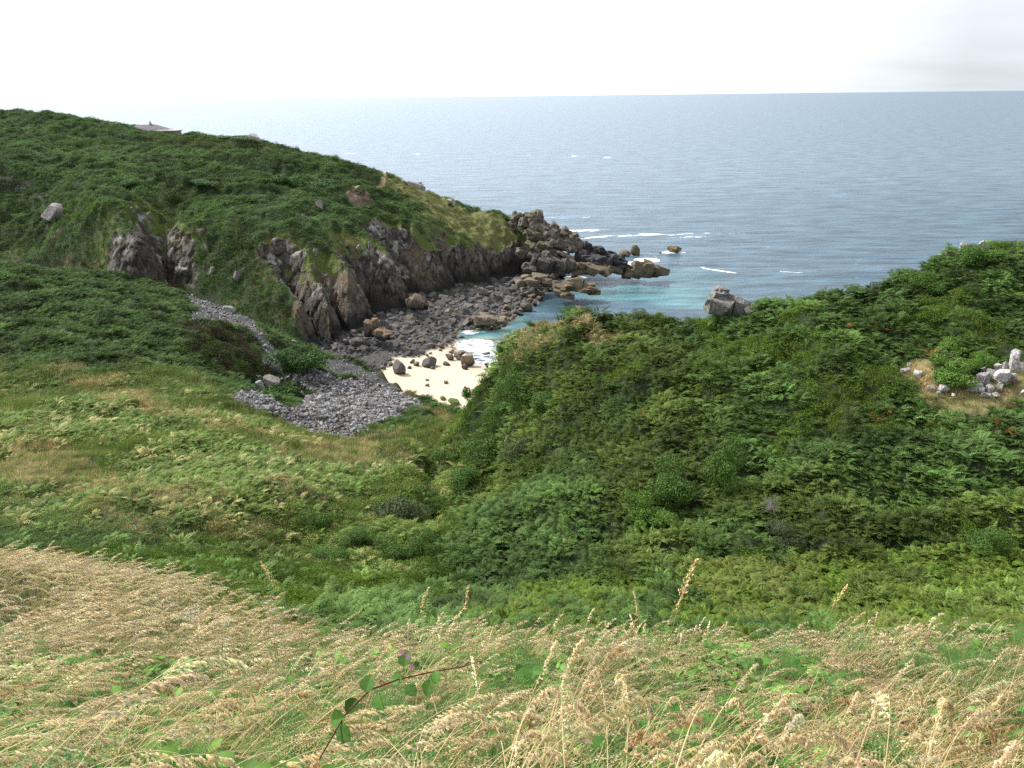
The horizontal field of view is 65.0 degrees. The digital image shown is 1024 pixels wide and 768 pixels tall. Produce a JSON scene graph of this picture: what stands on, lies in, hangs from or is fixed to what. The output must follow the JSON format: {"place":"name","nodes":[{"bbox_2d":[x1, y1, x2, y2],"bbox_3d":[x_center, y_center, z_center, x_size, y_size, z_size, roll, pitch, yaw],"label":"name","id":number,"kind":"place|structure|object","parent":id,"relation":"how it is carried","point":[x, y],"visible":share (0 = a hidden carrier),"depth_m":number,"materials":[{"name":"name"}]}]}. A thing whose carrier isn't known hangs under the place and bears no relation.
{"place":"outdoors","nodes":[
{"label":"outdoors","id":0,"kind":"place"},
{"bbox_2d":[0,110,581,345],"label":"headland","id":1,"kind":"structure","parent":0,"point":[366,283],"depth_m":229.44,"materials":[{"name":"plant"}]},
{"bbox_2d":[41,203,64,221],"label":"rock outcrop","id":2,"kind":"object","parent":1,"relation":"on","point":[53,211],"visible":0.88,"depth_m":226.80,"materials":[{"name":"stone"}]},
{"bbox_2d":[120,179,147,185],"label":"shrub","id":3,"kind":"object","parent":1,"relation":"on","point":[129,183],"visible":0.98,"depth_m":238.60,"materials":[{"name":"green plant"}]},
{"bbox_2d":[133,121,182,133],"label":"house","id":4,"kind":"structure","parent":1,"relation":"on","point":[153,127],"depth_m":346.54,"materials":[{"name":"stone"}]},
{"bbox_2d":[180,267,188,275],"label":"rock outcrop","id":5,"kind":"object","parent":1,"relation":"on","point":[184,271],"visible":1,"depth_m":219.61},
{"bbox_2d":[189,179,216,184],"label":"shrub","id":6,"kind":"object","parent":1,"relation":"on","point":[202,182],"visible":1,"depth_m":246.65,"materials":[{"name":"green plant"}]},
{"bbox_2d":[215,135,254,139],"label":"shrub","id":7,"kind":"object","parent":1,"relation":"on","point":[237,137],"visible":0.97,"depth_m":306.33,"materials":[{"name":"green plant"}]},
{"bbox_2d":[233,271,240,281],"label":"rock outcrop","id":8,"kind":"object","parent":1,"relation":"on","point":[236,275],"visible":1,"depth_m":210.76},
{"bbox_2d":[0,108,526,341],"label":"headland bracken","id":9,"kind":"object","parent":1,"relation":"on","point":[224,197],"visible":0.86,"depth_m":248.63,"materials":[{"name":"green plant"}]},
{"bbox_2d":[263,174,304,185],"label":"shrub","id":10,"kind":"object","parent":1,"relation":"on","point":[280,178],"visible":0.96,"depth_m":263.51,"materials":[{"name":"green plant"}]},
{"bbox_2d":[315,200,322,210],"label":"rock outcrop","id":11,"kind":"object","parent":1,"relation":"on","point":[319,203],"visible":1,"depth_m":239.50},
{"bbox_2d":[309,178,333,188],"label":"shrub","id":12,"kind":"object","parent":1,"relation":"on","point":[322,183],"visible":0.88,"depth_m":264.66,"materials":[{"name":"green plant"}]},
{"bbox_2d":[403,180,425,190],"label":"rock outcrop","id":13,"kind":"object","parent":1,"relation":"on","point":[418,185],"visible":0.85,"depth_m":291.51,"materials":[{"name":"stone"}]},
{"bbox_2d":[508,211,523,227],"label":"rock pinnacle","id":14,"kind":"object","parent":1,"relation":"on","point":[514,218],"visible":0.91,"depth_m":278.58,"materials":[{"name":"stone"}]},
{"bbox_2d":[521,252,549,274],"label":"rock buttress","id":15,"kind":"object","parent":1,"relation":"on","point":[539,265],"visible":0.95,"depth_m":261.42,"materials":[{"name":"stone"}]},
{"bbox_2d":[515,209,584,259],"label":"crag","id":16,"kind":"structure","parent":1,"relation":"on","point":[544,235],"depth_m":272.60,"materials":[{"name":"stone"}]},
{"bbox_2d":[542,250,575,275],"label":"rock buttress","id":17,"kind":"object","parent":1,"relation":"on","point":[562,267],"visible":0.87,"depth_m":265.19,"materials":[{"name":"stone"}]},
{"bbox_2d":[574,240,631,271],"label":"crag","id":18,"kind":"structure","parent":1,"relation":"on","point":[592,254],"depth_m":271.41,"materials":[{"name":"stone"}]},
{"bbox_2d":[405,293,429,311],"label":"rock outcrop","id":19,"kind":"object","parent":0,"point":[414,301],"visible":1,"depth_m":223.03,"materials":[{"name":"stone"}]},
{"bbox_2d":[315,277,550,408],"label":"beach","id":20,"kind":"structure","parent":0,"point":[456,376],"depth_m":188.04,"materials":[{"name":"sand"}]},
{"bbox_2d":[393,359,405,373],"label":"boulder","id":21,"kind":"object","parent":20,"relation":"on","point":[399,367],"visible":1,"depth_m":179.34,"materials":[{"name":"stone"}]},
{"bbox_2d":[405,314,417,320],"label":"boulder","id":22,"kind":"object","parent":20,"relation":"on","point":[410,317],"visible":0.66,"depth_m":222.95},
{"bbox_2d":[422,356,436,366],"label":"boulder","id":23,"kind":"object","parent":20,"relation":"on","point":[430,361],"visible":0.96,"depth_m":186.17,"materials":[{"name":"stone"}]},
{"bbox_2d":[317,275,552,369],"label":"boulder rubble","id":24,"kind":"object","parent":20,"relation":"on","point":[414,335],"visible":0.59,"depth_m":216.29,"materials":[{"name":"stone"}]},
{"bbox_2d":[448,398,459,405],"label":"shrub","id":25,"kind":"object","parent":20,"relation":"on","point":[455,401],"visible":0.93,"depth_m":160.28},
{"bbox_2d":[458,306,469,315],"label":"boulder","id":26,"kind":"object","parent":20,"relation":"on","point":[463,310],"visible":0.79,"depth_m":229.77,"materials":[{"name":"stone"}]},
{"bbox_2d":[460,353,474,366],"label":"boulder","id":27,"kind":"object","parent":20,"relation":"on","point":[468,359],"visible":0.85,"depth_m":187.54,"materials":[{"name":"stone"}]},
{"bbox_2d":[520,303,532,311],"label":"boulder","id":28,"kind":"object","parent":20,"relation":"on","point":[526,307],"visible":1,"depth_m":236.06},
{"bbox_2d":[514,272,552,287],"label":"rock slab","id":29,"kind":"object","parent":20,"relation":"on","point":[533,279],"visible":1,"depth_m":252.08,"materials":[{"name":"stone"}]},
{"bbox_2d":[552,277,600,299],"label":"sea rock","id":30,"kind":"object","parent":20,"relation":"on","point":[564,288],"visible":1,"depth_m":244.60,"materials":[{"name":"stone"}]},
{"bbox_2d":[570,262,622,276],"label":"rock ledge","id":31,"kind":"object","parent":20,"relation":"on","point":[589,268],"visible":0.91,"depth_m":266.91,"materials":[{"name":"stone"}]},
{"bbox_2d":[621,259,669,279],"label":"sea stack","id":32,"kind":"object","parent":20,"relation":"on","point":[645,268],"visible":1,"depth_m":268.56,"materials":[{"name":"stone"}]},
{"bbox_2d":[0,91,1023,366],"bbox_3d":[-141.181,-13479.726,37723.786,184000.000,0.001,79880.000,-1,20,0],"label":"sea","id":33,"kind":"structure","parent":0,"point":[768,195],"depth_m":694.54,"materials":[{"name":"liquid"}]},
{"bbox_2d":[631,245,639,254],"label":"sea rock","id":34,"kind":"object","parent":33,"relation":"in","point":[635,249],"visible":0.94,"depth_m":317.06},
{"bbox_2d":[667,246,681,251],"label":"sea rock","id":35,"kind":"object","parent":33,"relation":"in","point":[673,248],"visible":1,"depth_m":322.09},
{"bbox_2d":[0,250,1023,766],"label":"hillside","id":36,"kind":"structure","parent":0,"point":[778,404],"depth_m":63.31,"materials":[{"name":"plant"}]},
{"bbox_2d":[183,603,233,690],"bbox_3d":[-3.308,3.061,8.954,0.537,1.316,0.369,-1,20,0],"label":"umbel plant","id":37,"kind":"object","parent":36,"relation":"on","point":[194,612],"visible":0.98,"depth_m":8.83,"materials":[{"name":"plant"}]},
{"bbox_2d":[222,306,235,313],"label":"boulder","id":38,"kind":"object","parent":36,"relation":"on","point":[230,309],"visible":0.88,"depth_m":192.03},
{"bbox_2d":[0,259,462,451],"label":"distant bracken","id":39,"kind":"object","parent":36,"relation":"on","point":[134,286],"visible":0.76,"depth_m":147.16,"materials":[{"name":"green plant"}]},
{"bbox_2d":[255,380,264,389],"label":"boulder","id":40,"kind":"object","parent":36,"relation":"on","point":[259,383],"visible":0.72,"depth_m":147.52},
{"bbox_2d":[262,600,280,674],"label":"umbel plant","id":41,"kind":"object","parent":36,"relation":"on","point":[273,630],"visible":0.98,"depth_m":10.03,"materials":[{"name":"plant"}]},
{"bbox_2d":[263,374,279,389],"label":"boulder","id":42,"kind":"object","parent":36,"relation":"on","point":[269,379],"visible":0.78,"depth_m":149.66,"materials":[{"name":"stone"}]},
{"bbox_2d":[265,384,299,397],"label":"shrub","id":43,"kind":"object","parent":36,"relation":"on","point":[291,389],"visible":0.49,"depth_m":148.66,"materials":[{"name":"green plant"}]},
{"bbox_2d":[260,561,304,675],"bbox_3d":[-2.353,2.651,8.390,0.403,1.787,0.078,9,22,24],"label":"grass stalk","id":44,"kind":"object","parent":36,"relation":"on","point":[262,565],"depth_m":8.19,"materials":[{"name":"plant"}]},
{"bbox_2d":[263,348,324,369],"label":"shrub","id":45,"kind":"object","parent":36,"relation":"on","point":[292,358],"visible":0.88,"depth_m":155.01,"materials":[{"name":"green plant"}]},
{"bbox_2d":[281,358,319,374],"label":"shrub","id":46,"kind":"object","parent":36,"relation":"on","point":[303,365],"visible":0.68,"depth_m":154.97,"materials":[{"name":"green plant"}]},
{"bbox_2d":[185,294,423,438],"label":"scree","id":47,"kind":"structure","parent":36,"relation":"on","point":[324,406],"depth_m":146.45,"materials":[{"name":"stone"}]},
{"bbox_2d":[296,509,336,531],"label":"shrub","id":48,"kind":"object","parent":36,"relation":"on","point":[320,520],"visible":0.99,"depth_m":61.33,"materials":[{"name":"green plant"}]},
{"bbox_2d":[309,544,348,561],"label":"shrub","id":49,"kind":"object","parent":36,"relation":"on","point":[335,551],"visible":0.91,"depth_m":55.87,"materials":[{"name":"green plant"}]},
{"bbox_2d":[335,525,377,545],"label":"shrub","id":50,"kind":"object","parent":36,"relation":"on","point":[362,532],"visible":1,"depth_m":58.69,"materials":[{"name":"green plant"}]},
{"bbox_2d":[343,337,370,346],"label":"rock outcrop","id":51,"kind":"object","parent":36,"relation":"on","point":[357,341],"visible":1,"depth_m":193.59,"materials":[{"name":"stone"}]},
{"bbox_2d":[363,318,394,341],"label":"rock outcrop","id":52,"kind":"object","parent":36,"relation":"on","point":[373,327],"visible":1,"depth_m":196.96,"materials":[{"name":"stone"}]},
{"bbox_2d":[375,531,413,559],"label":"shrub","id":53,"kind":"object","parent":36,"relation":"on","point":[400,550],"visible":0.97,"depth_m":57.04,"materials":[{"name":"green plant"}]},
{"bbox_2d":[366,496,430,522],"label":"shrub","id":54,"kind":"object","parent":36,"relation":"on","point":[405,509],"visible":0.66,"depth_m":72.98,"materials":[{"name":"green plant"}]},
{"bbox_2d":[411,587,428,704],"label":"grass stalk","id":55,"kind":"object","parent":36,"relation":"on","point":[418,621],"depth_m":6.53,"materials":[{"name":"plant"}]},
{"bbox_2d":[407,529,437,556],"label":"shrub","id":56,"kind":"object","parent":36,"relation":"on","point":[421,542],"visible":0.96,"depth_m":57.64,"materials":[{"name":"green plant"}]},
{"bbox_2d":[319,649,543,760],"bbox_3d":[-0.301,1.178,3.054,0.194,0.503,1.204,14,24,35],"label":"bramble","id":57,"kind":"object","parent":36,"relation":"on","point":[367,685],"visible":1,"depth_m":2.82,"materials":[{"name":"plant"}]},
{"bbox_2d":[424,490,447,515],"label":"shrub","id":58,"kind":"object","parent":36,"relation":"on","point":[436,501],"visible":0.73,"depth_m":79.17,"materials":[{"name":"green plant"}]},
{"bbox_2d":[430,448,459,471],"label":"shrub","id":59,"kind":"object","parent":36,"relation":"on","point":[451,458],"visible":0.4,"depth_m":102.52,"materials":[{"name":"green plant"}]},
{"bbox_2d":[439,543,474,570],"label":"shrub","id":60,"kind":"object","parent":36,"relation":"on","point":[457,557],"visible":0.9,"depth_m":55.16,"materials":[{"name":"green plant"}]},
{"bbox_2d":[447,465,480,490],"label":"shrub","id":61,"kind":"object","parent":36,"relation":"on","point":[459,478],"visible":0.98,"depth_m":81.85,"materials":[{"name":"green plant"}]},
{"bbox_2d":[461,386,470,399],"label":"shrub","id":62,"kind":"object","parent":36,"relation":"on","point":[466,394],"visible":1,"depth_m":90.41,"materials":[{"name":"green plant"}]},
{"bbox_2d":[458,433,501,464],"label":"shrub","id":63,"kind":"object","parent":36,"relation":"on","point":[487,447],"visible":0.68,"depth_m":86.87,"materials":[{"name":"green plant"}]},
{"bbox_2d":[468,312,506,325],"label":"rock platform","id":64,"kind":"object","parent":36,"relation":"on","point":[483,318],"visible":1,"depth_m":217.00,"materials":[{"name":"stone"}]},
{"bbox_2d":[484,403,507,422],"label":"shrub","id":65,"kind":"object","parent":36,"relation":"on","point":[495,412],"visible":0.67,"depth_m":87.57,"materials":[{"name":"green plant"}]},
{"bbox_2d":[0,237,1023,653],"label":"bracken","id":66,"kind":"object","parent":36,"relation":"on","point":[480,497],"visible":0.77,"depth_m":59.63,"materials":[{"name":"green plant"}]},
{"bbox_2d":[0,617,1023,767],"bbox_3d":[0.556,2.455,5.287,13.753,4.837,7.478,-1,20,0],"label":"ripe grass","id":67,"kind":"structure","parent":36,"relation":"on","point":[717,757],"depth_m":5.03,"materials":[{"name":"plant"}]},
{"bbox_2d":[0,241,1023,653],"bbox_3d":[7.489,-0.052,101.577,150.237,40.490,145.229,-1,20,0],"label":"leafy scrub","id":68,"kind":"object","parent":36,"relation":"on","point":[210,347],"visible":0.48,"depth_m":61.50,"materials":[{"name":"green plant"}]},
{"bbox_2d":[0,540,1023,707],"bbox_3d":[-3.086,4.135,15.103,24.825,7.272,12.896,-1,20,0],"label":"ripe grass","id":69,"kind":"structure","parent":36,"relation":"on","point":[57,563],"depth_m":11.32,"materials":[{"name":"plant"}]},
{"bbox_2d":[0,542,1023,767],"bbox_3d":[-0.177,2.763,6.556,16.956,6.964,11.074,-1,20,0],"label":"grass","id":70,"kind":"structure","parent":36,"relation":"on","point":[795,666],"depth_m":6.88,"materials":[{"name":"green plant"}]},
{"bbox_2d":[0,637,1023,767],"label":"bramble cover","id":71,"kind":"object","parent":36,"relation":"on","point":[226,753],"visible":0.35,"depth_m":7.75,"materials":[{"name":"green plant"}]},
{"bbox_2d":[0,249,1023,645],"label":"meadow weeds","id":72,"kind":"object","parent":36,"relation":"on","point":[10,403],"visible":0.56,"depth_m":96.36,"materials":[{"name":"green plant"}]},
{"bbox_2d":[0,311,1023,556],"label":"dry meadow grass","id":73,"kind":"structure","parent":36,"relation":"on","point":[440,411],"depth_m":82.87,"materials":[{"name":"beige plant"}]},
{"bbox_2d":[0,562,1023,767],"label":"weeds","id":74,"kind":"object","parent":36,"relation":"on","point":[844,677],"visible":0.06,"depth_m":9.43,"materials":[{"name":"green plant"}]},
{"bbox_2d":[494,370,532,406],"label":"shrub","id":75,"kind":"object","parent":36,"relation":"on","point":[517,392],"visible":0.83,"depth_m":83.59,"materials":[{"name":"green plant"}]},
{"bbox_2d":[500,436,537,463],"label":"shrub","id":76,"kind":"object","parent":36,"relation":"on","point":[507,453],"visible":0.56,"depth_m":76.05,"materials":[{"name":"green plant"}]},
{"bbox_2d":[529,391,556,412],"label":"shrub","id":77,"kind":"object","parent":36,"relation":"on","point":[539,403],"visible":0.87,"depth_m":78.12,"materials":[{"name":"green plant"}]},
{"bbox_2d":[558,305,586,313],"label":"shrub","id":78,"kind":"object","parent":36,"relation":"on","point":[569,307],"visible":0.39,"depth_m":88.77,"materials":[{"name":"green plant"}]},
{"bbox_2d":[628,308,646,321],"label":"shrub","id":79,"kind":"object","parent":36,"relation":"on","point":[635,315],"visible":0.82,"depth_m":84.27,"materials":[{"name":"green plant"}]},
{"bbox_2d":[620,489,662,523],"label":"shrub","id":80,"kind":"object","parent":36,"relation":"on","point":[636,513],"visible":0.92,"depth_m":54.31,"materials":[{"name":"green plant"}]},
{"bbox_2d":[288,542,1023,661],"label":"bracken","id":81,"kind":"object","parent":36,"relation":"on","point":[899,612],"visible":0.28,"depth_m":43.89,"materials":[{"name":"green plant"}]},
{"bbox_2d":[634,509,678,529],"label":"shrub","id":82,"kind":"object","parent":36,"relation":"on","point":[665,517],"visible":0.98,"depth_m":53.12,"materials":[{"name":"green plant"}]},
{"bbox_2d":[644,452,696,506],"bbox_3d":[10.802,6.649,55.522,3.283,2.766,4.931,-1,20,0],"label":"shrub","id":83,"kind":"object","parent":36,"relation":"on","point":[666,486],"visible":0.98,"depth_m":54.77,"materials":[{"name":"green plant"}]},
{"bbox_2d":[653,583,688,731],"bbox_3d":[1.039,2.050,5.426,0.229,1.608,0.038,-9,21,-21],"label":"grass stalk","id":84,"kind":"object","parent":36,"relation":"on","point":[686,585],"depth_m":5.22,"materials":[{"name":"plant"}]},
{"bbox_2d":[652,558,698,748],"bbox_3d":[1.095,1.988,5.514,0.282,1.797,0.055,-6,21,-15],"label":"grass stalk","id":85,"kind":"object","parent":36,"relation":"on","point":[692,569],"depth_m":5.29,"materials":[{"name":"plant"}]},
{"bbox_2d":[702,433,747,490],"bbox_3d":[14.697,5.297,55.722,2.958,4.240,3.051,-17,26,-39],"label":"shrub","id":86,"kind":"object","parent":36,"relation":"on","point":[719,468],"visible":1,"depth_m":55.52,"materials":[{"name":"green plant"}]},
{"bbox_2d":[702,285,755,316],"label":"rock tor","id":87,"kind":"structure","parent":36,"relation":"on","point":[721,301],"depth_m":78.18,"materials":[{"name":"stone"}]},
{"bbox_2d":[760,495,781,514],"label":"dead twigs","id":88,"kind":"object","parent":36,"relation":"on","point":[771,504],"visible":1,"depth_m":52.59,"materials":[{"name":"plant"}]},
{"bbox_2d":[764,519,807,547],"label":"shrub","id":89,"kind":"object","parent":36,"relation":"on","point":[779,530],"visible":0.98,"depth_m":50.09,"materials":[{"name":"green plant"}]},
{"bbox_2d":[804,584,847,694],"bbox_3d":[2.806,2.410,7.273,0.336,1.348,0.045,-7,21,-17],"label":"grass stalk","id":90,"kind":"object","parent":36,"relation":"on","point":[846,586],"depth_m":7.11,"materials":[{"name":"plant"}]},
{"bbox_2d":[843,283,866,293],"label":"shrub","id":91,"kind":"object","parent":36,"relation":"on","point":[851,288],"visible":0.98,"depth_m":79.45,"materials":[{"name":"green plant"}]},
{"bbox_2d":[887,268,924,281],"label":"shrub","id":92,"kind":"object","parent":36,"relation":"on","point":[905,273],"visible":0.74,"depth_m":79.65,"materials":[{"name":"green plant"}]},
{"bbox_2d":[910,270,952,292],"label":"shrub","id":93,"kind":"object","parent":36,"relation":"on","point":[930,284],"visible":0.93,"depth_m":76.63,"materials":[{"name":"green plant"}]},
{"bbox_2d":[938,384,949,391],"bbox_3d":[33.855,0.309,63.107,0.745,0.576,0.732,-1,20,0],"label":"boulder","id":94,"kind":"object","parent":36,"relation":"on","point":[944,387],"visible":1,"depth_m":62.82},
{"bbox_2d":[929,352,979,387],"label":"shrub","id":95,"kind":"object","parent":36,"relation":"on","point":[960,373],"visible":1,"depth_m":62.95,"materials":[{"name":"green plant"}]},
{"bbox_2d":[939,336,986,357],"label":"shrub","id":96,"kind":"object","parent":36,"relation":"on","point":[956,349],"visible":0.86,"depth_m":67.57,"materials":[{"name":"green plant"}]},
{"bbox_2d":[947,358,983,372],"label":"shrub","id":97,"kind":"object","parent":36,"relation":"on","point":[978,364],"visible":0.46,"depth_m":64.15,"materials":[{"name":"green plant"}]},
{"bbox_2d":[966,380,983,391],"bbox_3d":[36.124,0.135,62.806,1.428,0.680,1.155,-1,20,0],"label":"boulder","id":98,"kind":"object","parent":36,"relation":"on","point":[976,388],"visible":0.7,"depth_m":62.41,"materials":[{"name":"stone"}]},
{"bbox_2d":[976,372,989,386],"bbox_3d":[37.019,-0.274,63.260,0.856,1.376,0.875,-16,25,-37],"label":"boulder","id":99,"kind":"object","parent":36,"relation":"on","point":[982,377],"visible":0.76,"depth_m":62.94,"materials":[{"name":"stone"}]},
{"bbox_2d":[959,244,1010,266],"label":"shrub","id":100,"kind":"object","parent":36,"relation":"on","point":[987,254],"visible":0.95,"depth_m":77.01,"materials":[{"name":"green plant"}]},
{"bbox_2d":[974,351,996,370],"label":"shrub","id":101,"kind":"object","parent":36,"relation":"on","point":[985,359],"visible":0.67,"depth_m":64.92,"materials":[{"name":"green plant"}]},
{"bbox_2d":[985,384,994,392],"bbox_3d":[37.213,0.350,62.642,0.610,0.684,0.491,-8,21,-21],"label":"boulder","id":102,"kind":"object","parent":36,"relation":"on","point":[990,388],"visible":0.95,"depth_m":62.49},
{"bbox_2d":[965,525,1018,556],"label":"shrub","id":103,"kind":"object","parent":36,"relation":"on","point":[992,538],"visible":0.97,"depth_m":47.89,"materials":[{"name":"green plant"}]},
{"bbox_2d":[991,369,1010,385],"bbox_3d":[38.711,-0.495,63.476,1.428,1.298,1.144,7,21,20],"label":"boulder","id":104,"kind":"object","parent":36,"relation":"on","point":[1002,375],"visible":0.9,"depth_m":63.08,"materials":[{"name":"stone"}]},
{"bbox_2d":[986,240,1023,251],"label":"shrub","id":105,"kind":"object","parent":36,"relation":"on","point":[1010,244],"visible":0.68,"depth_m":81.30,"materials":[{"name":"green plant"}]},
{"bbox_2d":[1008,349,1020,372],"bbox_3d":[40.416,-1.623,64.609,0.794,2.353,0.634,-1,20,0],"label":"boulder","id":106,"kind":"object","parent":36,"relation":"on","point":[1015,356],"visible":0.77,"depth_m":64.36,"materials":[{"name":"stone"}]},
{"bbox_2d":[1016,361,1023,372],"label":"boulder","id":107,"kind":"object","parent":36,"relation":"on","point":[1020,367],"visible":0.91,"depth_m":64.26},
{"bbox_2d":[0,0,1023,100],"label":"sky","id":108,"kind":"structure","parent":0,"point":[51,50],"materials":[{"name":"white"}]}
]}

